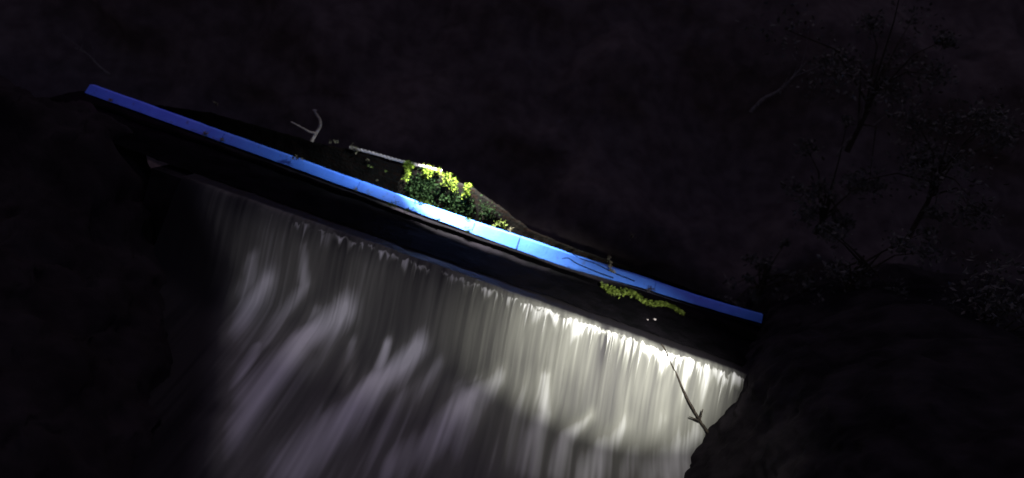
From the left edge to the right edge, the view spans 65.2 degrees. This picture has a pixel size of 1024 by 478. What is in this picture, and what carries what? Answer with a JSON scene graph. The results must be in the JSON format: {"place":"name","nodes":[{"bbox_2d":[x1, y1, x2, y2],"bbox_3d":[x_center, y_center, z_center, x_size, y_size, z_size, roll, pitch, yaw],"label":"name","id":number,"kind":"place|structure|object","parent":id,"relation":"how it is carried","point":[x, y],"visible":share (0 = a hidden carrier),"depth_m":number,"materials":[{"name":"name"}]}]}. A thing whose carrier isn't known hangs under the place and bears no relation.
{"place":"outdoors","nodes":[
{"label":"outdoors","id":0,"kind":"place"},
{"bbox_2d":[147,160,159,167],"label":"ground","id":1,"kind":"structure","parent":0,"point":[152,164],"depth_m":21.43,"materials":[{"name":"soil"}]},
{"bbox_2d":[126,173,747,477],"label":"water","id":2,"kind":"structure","parent":0,"point":[304,344],"depth_m":11.08,"materials":[{"name":"white liquid"}]},
{"bbox_2d":[661,344,708,433],"bbox_3d":[2.507,2.294,11.232,1.356,1.200,0.181,22,12,14],"label":"fallen branch","id":3,"kind":"object","parent":2,"relation":"in","point":[696,414],"visible":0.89,"depth_m":11.20,"materials":[{"name":"brown wood"}]},
{"bbox_2d":[0,0,1023,307],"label":"hillside","id":4,"kind":"structure","parent":0,"point":[602,128],"depth_m":16.72,"materials":[{"name":"soil"}]},
{"bbox_2d":[58,31,110,75],"bbox_3d":[-7.801,-3.435,14.570,1.157,0.599,0.053,19,12,0],"label":"bare trunk","id":5,"kind":"object","parent":4,"relation":"on","point":[100,67],"visible":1,"depth_m":14.57,"materials":[{"name":"grey wood"}]},
{"bbox_2d":[748,30,832,113],"bbox_3d":[4.936,-2.828,14.016,1.031,1.647,0.078,19,12,0],"label":"bare trunk","id":6,"kind":"object","parent":4,"relation":"on","point":[761,100],"visible":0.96,"depth_m":14.04,"materials":[{"name":"grey wood"}]},
{"bbox_2d":[684,263,1023,477],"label":"rock bank","id":7,"kind":"object","parent":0,"point":[877,380],"visible":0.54,"depth_m":9.51,"materials":[{"name":"brown stone"}]},
{"bbox_2d":[715,237,828,306],"bbox_3d":[4.540,0.802,13.981,1.271,1.687,1.657,7,17,-46],"label":"shrub","id":8,"kind":"object","parent":7,"relation":"on","point":[756,294],"visible":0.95,"depth_m":14.09,"materials":[{"name":"black plant"}]},
{"bbox_2d":[777,114,884,234],"bbox_3d":[5.476,-1.124,13.928,1.794,2.167,1.245,13,14,-30],"label":"shrub","id":9,"kind":"object","parent":7,"relation":"on","point":[808,214],"visible":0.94,"depth_m":13.92,"materials":[{"name":"black plant"}]},
{"bbox_2d":[736,0,961,213],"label":"shrub","id":10,"kind":"object","parent":7,"relation":"on","point":[946,40],"visible":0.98,"depth_m":13.82,"materials":[{"name":"green plant"}]},
{"bbox_2d":[836,91,886,156],"bbox_3d":[6.220,-1.942,14.103,0.572,1.212,0.070,19,12,0],"label":"bare trunk","id":11,"kind":"object","parent":10,"relation":"attached to","point":[844,144],"visible":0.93,"depth_m":14.12,"materials":[{"name":"grey wood"}]},
{"bbox_2d":[810,218,955,304],"bbox_3d":[5.561,0.437,12.463,2.060,1.886,1.514,24,13,23],"label":"shrub","id":12,"kind":"object","parent":7,"relation":"on","point":[860,272],"visible":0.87,"depth_m":12.45,"materials":[{"name":"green plant"}]},
{"bbox_2d":[840,87,1023,241],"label":"shrub","id":13,"kind":"object","parent":7,"relation":"on","point":[994,140],"visible":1,"depth_m":12.88,"materials":[{"name":"green plant"}]},
{"bbox_2d":[928,237,1023,337],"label":"shrub","id":14,"kind":"object","parent":7,"relation":"on","point":[1006,303],"visible":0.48,"depth_m":10.76,"materials":[{"name":"black plant"}]},
{"bbox_3d":[-23.077,-4.438,6.490,44.027,5.487,13.300,19,12,0],"label":"rock ledge","id":15,"kind":"object","parent":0,"visible":0},
{"bbox_2d":[50,91,759,364],"bbox_3d":[-1.804,0.606,12.653,12.200,1.976,2.206,19,12,0],"label":"weir","id":16,"kind":"object","parent":15,"relation":"on","point":[181,153],"visible":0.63,"depth_m":12.34,"materials":[{"name":"concrete"}]},
{"bbox_2d":[85,84,762,325],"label":"blue beam","id":17,"kind":"structure","parent":16,"relation":"on","point":[537,249],"depth_m":12.78,"materials":[{"name":"metal"}]},
{"bbox_2d":[412,199,431,205],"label":"moss tuft","id":18,"kind":"object","parent":17,"relation":"on","point":[420,202],"visible":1,"depth_m":12.71,"materials":[{"name":"white plant"}]},
{"bbox_2d":[562,258,613,277],"bbox_3d":[1.212,0.450,12.744,0.874,0.080,0.025,19,12,0],"label":"twig","id":19,"kind":"object","parent":17,"relation":"on","point":[590,269],"visible":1,"depth_m":12.74,"materials":[{"name":"wood"}]},
{"bbox_2d":[569,252,634,281],"bbox_3d":[1.432,0.443,12.713,1.130,0.103,0.021,19,12,0],"label":"twig","id":20,"kind":"object","parent":17,"relation":"on","point":[606,269],"visible":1,"depth_m":12.71,"materials":[{"name":"wood"}]},
{"bbox_2d":[606,255,615,272],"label":"upright sprig","id":21,"kind":"object","parent":17,"relation":"on","point":[608,258],"visible":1,"depth_m":12.68,"materials":[{"name":"brown plant"}]},
{"bbox_2d":[150,104,765,328],"bbox_3d":[-1.053,-0.622,13.327,11.200,0.760,0.143,19,12,0],"label":"rock","id":22,"kind":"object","parent":16,"relation":"on","point":[347,162],"depth_m":13.28,"materials":[{"name":"brown stone"}]},
{"bbox_2d":[291,109,321,141],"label":"hooked branch","id":23,"kind":"object","parent":22,"relation":"attached to","point":[315,133],"visible":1,"depth_m":13.22,"materials":[{"name":"grey plant"}]},
{"bbox_2d":[349,146,436,170],"bbox_3d":[-1.920,-1.317,13.181,1.584,0.182,0.046,19,12,0],"label":"branch","id":24,"kind":"object","parent":22,"relation":"on","point":[388,157],"visible":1,"depth_m":13.17,"materials":[{"name":"wood"}]},
{"bbox_2d":[401,166,411,181],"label":"moss clump","id":25,"kind":"object","parent":22,"relation":"attached to","point":[407,172],"visible":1,"depth_m":13.13,"materials":[{"name":"green plant"}]},
{"bbox_2d":[402,160,414,168],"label":"moss clump","id":26,"kind":"object","parent":22,"relation":"attached to","point":[408,165],"visible":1,"depth_m":13.11,"materials":[{"name":"green plant"}]},
{"bbox_2d":[404,166,444,204],"bbox_3d":[-1.436,-0.885,13.199,0.718,0.797,0.105,19,12,0],"label":"ivy patch","id":27,"kind":"object","parent":22,"relation":"attached to","point":[426,182],"visible":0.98,"depth_m":13.21,"materials":[{"name":"green plant"}]},
{"bbox_2d":[422,164,434,179],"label":"moss clump","id":28,"kind":"object","parent":22,"relation":"attached to","point":[429,171],"visible":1,"depth_m":13.11,"materials":[{"name":"yellow plant"}]},
{"bbox_2d":[435,168,442,176],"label":"moss clump","id":29,"kind":"object","parent":22,"relation":"on","point":[438,170],"visible":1,"depth_m":13.11,"materials":[{"name":"yellow plant"}]},
{"bbox_2d":[439,172,452,188],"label":"moss clump","id":30,"kind":"object","parent":22,"relation":"attached to","point":[447,180],"visible":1,"depth_m":13.11,"materials":[{"name":"yellow plant"}]},
{"bbox_2d":[450,176,458,192],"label":"moss clump","id":31,"kind":"object","parent":22,"relation":"attached to","point":[453,185],"visible":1,"depth_m":13.12,"materials":[{"name":"yellow plant"}]},
{"bbox_2d":[435,188,480,218],"bbox_3d":[-0.876,-0.552,13.227,0.770,0.613,0.109,19,12,0],"label":"ivy patch","id":32,"kind":"object","parent":22,"relation":"attached to","point":[463,207],"visible":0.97,"depth_m":13.21,"materials":[{"name":"green plant"}]},
{"bbox_2d":[461,183,472,198],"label":"moss clump","id":33,"kind":"object","parent":22,"relation":"attached to","point":[466,191],"visible":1,"depth_m":13.13,"materials":[{"name":"yellow plant"}]},
{"bbox_2d":[474,195,499,220],"bbox_3d":[-0.401,-0.489,13.205,0.457,0.396,0.100,19,12,0],"label":"ivy patch","id":34,"kind":"object","parent":22,"relation":"attached to","point":[489,209],"visible":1,"depth_m":13.22,"materials":[{"name":"green plant"}]},
{"bbox_2d":[599,281,684,315],"bbox_3d":[2.082,0.960,12.758,1.433,0.149,0.472,17,12,-10],"label":"creeping plant","id":35,"kind":"object","parent":16,"relation":"on","point":[610,290],"visible":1,"depth_m":12.74,"materials":[{"name":"green plant"}]}
]}

